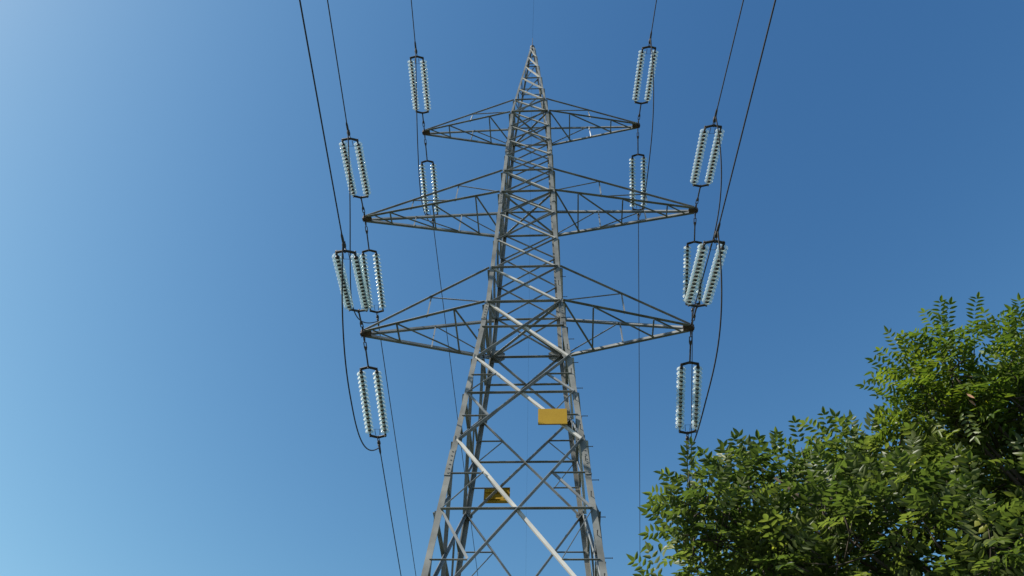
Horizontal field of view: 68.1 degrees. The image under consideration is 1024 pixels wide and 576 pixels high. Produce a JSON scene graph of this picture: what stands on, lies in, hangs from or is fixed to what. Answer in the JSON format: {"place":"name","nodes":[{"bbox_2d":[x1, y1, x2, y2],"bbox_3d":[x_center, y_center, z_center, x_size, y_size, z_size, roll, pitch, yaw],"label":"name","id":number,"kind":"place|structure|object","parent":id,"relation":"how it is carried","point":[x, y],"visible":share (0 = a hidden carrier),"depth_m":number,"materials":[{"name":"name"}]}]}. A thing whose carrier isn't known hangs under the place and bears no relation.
{"place":"outdoors","nodes":[
{"label":"outdoors","id":0,"kind":"place"},
{"bbox_2d":[0,0,1023,575],"label":"sky","id":1,"kind":"structure","parent":0,"point":[175,398],"materials":[{"name":"blue"}]},
{"bbox_3d":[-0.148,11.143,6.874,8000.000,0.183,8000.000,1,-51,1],"label":"ground","id":2,"kind":"structure","parent":0,"visible":0},
{"bbox_2d":[360,38,697,575],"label":"lattice pylon","id":3,"kind":"object","parent":2,"relation":"on","point":[579,448],"visible":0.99,"depth_m":19.44,"materials":[{"name":"metal"}]},
{"bbox_2d":[333,234,369,333],"bbox_3d":[-3.787,-0.027,18.063,0.666,0.242,3.729,2,-38,-1],"label":"insulator set","id":4,"kind":"object","parent":3,"relation":"attached to","point":[359,278],"visible":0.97,"depth_m":17.83,"materials":[{"name":"glass"}]},
{"bbox_2d":[299,0,341,233],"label":"conductor","id":5,"kind":"object","parent":4,"relation":"attached to","point":[319,111],"visible":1,"depth_m":14.38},
{"bbox_2d":[339,122,369,218],"bbox_3d":[-4.595,-3.398,22.341,0.666,0.242,3.671,1,-40,0],"label":"insulator set","id":6,"kind":"object","parent":3,"relation":"attached to","point":[363,170],"visible":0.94,"depth_m":22.12,"materials":[{"name":"glass"}]},
{"bbox_2d":[327,0,346,121],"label":"conductor","id":7,"kind":"object","parent":6,"relation":"attached to","point":[336,59],"visible":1,"depth_m":19.60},
{"bbox_2d":[347,129,377,322],"bbox_3d":[-4.600,-1.048,22.525,0.288,2.062,7.084,2,-51,1],"label":"jumper cable","id":8,"kind":"object","parent":6,"relation":"hanging from","point":[350,225],"visible":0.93,"depth_m":21.00,"materials":[{"name":"black metal"}]},
{"bbox_2d":[357,336,388,453],"bbox_3d":[-3.762,2.932,20.421,0.666,0.242,3.803,-1,-64,3],"label":"insulator set","id":9,"kind":"object","parent":3,"relation":"attached to","point":[380,400],"visible":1,"depth_m":20.44,"materials":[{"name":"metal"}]},
{"bbox_2d":[341,242,379,450],"bbox_3d":[-3.732,2.200,18.341,0.066,1.661,7.047,1,-51,2],"label":"jumper cable","id":10,"kind":"object","parent":9,"relation":"hanging from","point":[344,350],"visible":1,"depth_m":16.88,"materials":[{"name":"black metal"}]},
{"bbox_2d":[380,454,400,574],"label":"conductor","id":11,"kind":"object","parent":9,"relation":"attached to","point":[390,513],"visible":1,"depth_m":22.58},
{"bbox_2d":[360,221,385,325],"bbox_3d":[-4.554,-0.409,24.692,0.666,0.242,3.857,0,-63,3],"label":"insulator set","id":12,"kind":"object","parent":3,"relation":"attached to","point":[378,273],"visible":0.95,"depth_m":24.73,"materials":[{"name":"glass"}]},
{"bbox_2d":[379,329,415,574],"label":"conductor","id":13,"kind":"object","parent":12,"relation":"attached to","point":[397,451],"visible":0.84,"depth_m":28.67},
{"bbox_2d":[408,41,430,131],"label":"insulator set","id":14,"kind":"object","parent":3,"relation":"attached to","point":[424,76],"visible":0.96,"depth_m":26.60,"materials":[{"name":"glass"}]},
{"bbox_2d":[411,0,414,40],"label":"conductor","id":15,"kind":"object","parent":14,"relation":"attached to","point":[413,20],"visible":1,"depth_m":24.97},
{"bbox_2d":[415,48,432,223],"bbox_3d":[-3.229,-4.826,27.154,0.134,1.830,7.102,1,-51,2],"label":"jumper cable","id":16,"kind":"object","parent":14,"relation":"hanging from","point":[417,131],"visible":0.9,"depth_m":25.77,"materials":[{"name":"black metal"}]},
{"bbox_2d":[419,134,439,226],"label":"insulator set","id":17,"kind":"object","parent":3,"relation":"attached to","point":[434,178],"visible":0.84,"depth_m":29.06,"materials":[{"name":"glass"}]},
{"bbox_2d":[434,232,477,574],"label":"conductor","id":18,"kind":"object","parent":17,"relation":"attached to","point":[452,377],"visible":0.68,"depth_m":33.80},
{"bbox_2d":[484,487,509,502],"bbox_3d":[-0.341,4.672,17.068,0.585,0.405,0.037,-1,-51,3],"label":"warning sign","id":19,"kind":"object","parent":3,"relation":"attached to","point":[497,497],"visible":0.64,"depth_m":17.07,"materials":[{"name":"yellow metal"}]},
{"bbox_2d":[526,112,531,516],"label":"earth wire","id":20,"kind":"object","parent":3,"relation":"attached to","point":[529,279],"visible":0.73,"depth_m":41.36,"materials":[{"name":"grey metal"}]},
{"bbox_2d":[538,409,566,424],"bbox_3d":[0.819,2.596,15.269,0.585,0.405,0.037,-1,-51,3],"label":"warning sign","id":21,"kind":"object","parent":3,"relation":"attached to","point":[552,416],"visible":1,"depth_m":15.24,"materials":[{"name":"yellow metal"}]},
{"bbox_2d":[629,128,646,223],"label":"insulator set","id":22,"kind":"object","parent":3,"relation":"attached to","point":[632,172],"visible":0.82,"depth_m":28.63,"materials":[{"name":"glass"}]},
{"bbox_2d":[638,224,639,499],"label":"conductor","id":23,"kind":"object","parent":22,"relation":"attached to","point":[639,370],"visible":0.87,"depth_m":34.29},
{"bbox_2d":[638,38,653,218],"bbox_3d":[4.735,-4.969,26.620,0.099,1.739,7.198,-1,-51,3],"label":"jumper cable","id":24,"kind":"object","parent":22,"relation":"hanging from","point":[652,121],"visible":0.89,"depth_m":25.18,"materials":[{"name":"black metal"}]},
{"bbox_2d":[633,31,657,124],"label":"insulator set","id":25,"kind":"object","parent":3,"relation":"attached to","point":[638,77],"visible":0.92,"depth_m":26.08,"materials":[{"name":"glass"}]},
{"bbox_2d":[651,0,656,30],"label":"conductor","id":26,"kind":"object","parent":25,"relation":"attached to","point":[654,15],"visible":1,"depth_m":24.45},
{"bbox_2d":[675,330,702,449],"bbox_3d":[4.669,2.744,19.990,0.666,0.242,3.818,-3,-63,4],"label":"insulator set","id":27,"kind":"object","parent":3,"relation":"attached to","point":[681,393],"visible":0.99,"depth_m":20.01,"materials":[{"name":"glass"}]},
{"bbox_2d":[687,231,721,447],"bbox_3d":[4.536,1.979,18.024,0.229,1.700,6.994,-1,-51,3],"label":"jumper cable","id":28,"kind":"object","parent":27,"relation":"hanging from","point":[718,340],"visible":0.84,"depth_m":16.56,"materials":[{"name":"black metal"}]},
{"bbox_2d":[683,212,704,318],"bbox_3d":[5.787,-0.638,24.115,0.666,0.242,3.833,-3,-63,4],"label":"insulator set","id":29,"kind":"object","parent":3,"relation":"attached to","point":[687,265],"visible":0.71,"depth_m":24.15,"materials":[{"name":"glass"}]},
{"bbox_2d":[690,332,692,543],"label":"conductor","id":30,"kind":"object","parent":29,"relation":"attached to","point":[691,393],"visible":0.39,"depth_m":26.69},
{"bbox_2d":[692,116,721,314],"bbox_3d":[5.615,-1.395,22.040,0.292,1.620,7.139,-1,-51,3],"label":"jumper cable","id":31,"kind":"object","parent":29,"relation":"hanging from","point":[717,215],"visible":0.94,"depth_m":20.60,"materials":[{"name":"black metal"}]},
{"bbox_2d":[685,223,727,327],"bbox_3d":[4.496,-0.225,17.692,0.666,0.242,3.612,0,-41,1],"label":"insulator set","id":32,"kind":"object","parent":3,"relation":"attached to","point":[715,271],"visible":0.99,"depth_m":17.49,"materials":[{"name":"glass"}]},
{"bbox_2d":[719,0,775,222],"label":"conductor","id":33,"kind":"object","parent":32,"relation":"attached to","point":[748,108],"visible":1,"depth_m":14.32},
{"bbox_2d":[691,109,723,209],"bbox_3d":[5.549,-3.608,21.709,0.666,0.242,3.766,0,-39,2],"label":"insulator set","id":34,"kind":"object","parent":3,"relation":"attached to","point":[699,155],"visible":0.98,"depth_m":21.50,"materials":[{"name":"glass"}]},
{"bbox_2d":[717,0,743,108],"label":"conductor","id":35,"kind":"object","parent":34,"relation":"attached to","point":[730,53],"visible":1,"depth_m":19.09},
{"bbox_2d":[626,292,1023,575],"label":"leafy tree","id":36,"kind":"object","parent":2,"relation":"on","point":[814,533],"visible":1,"depth_m":4.11,"materials":[{"name":"green plant"}]}
]}

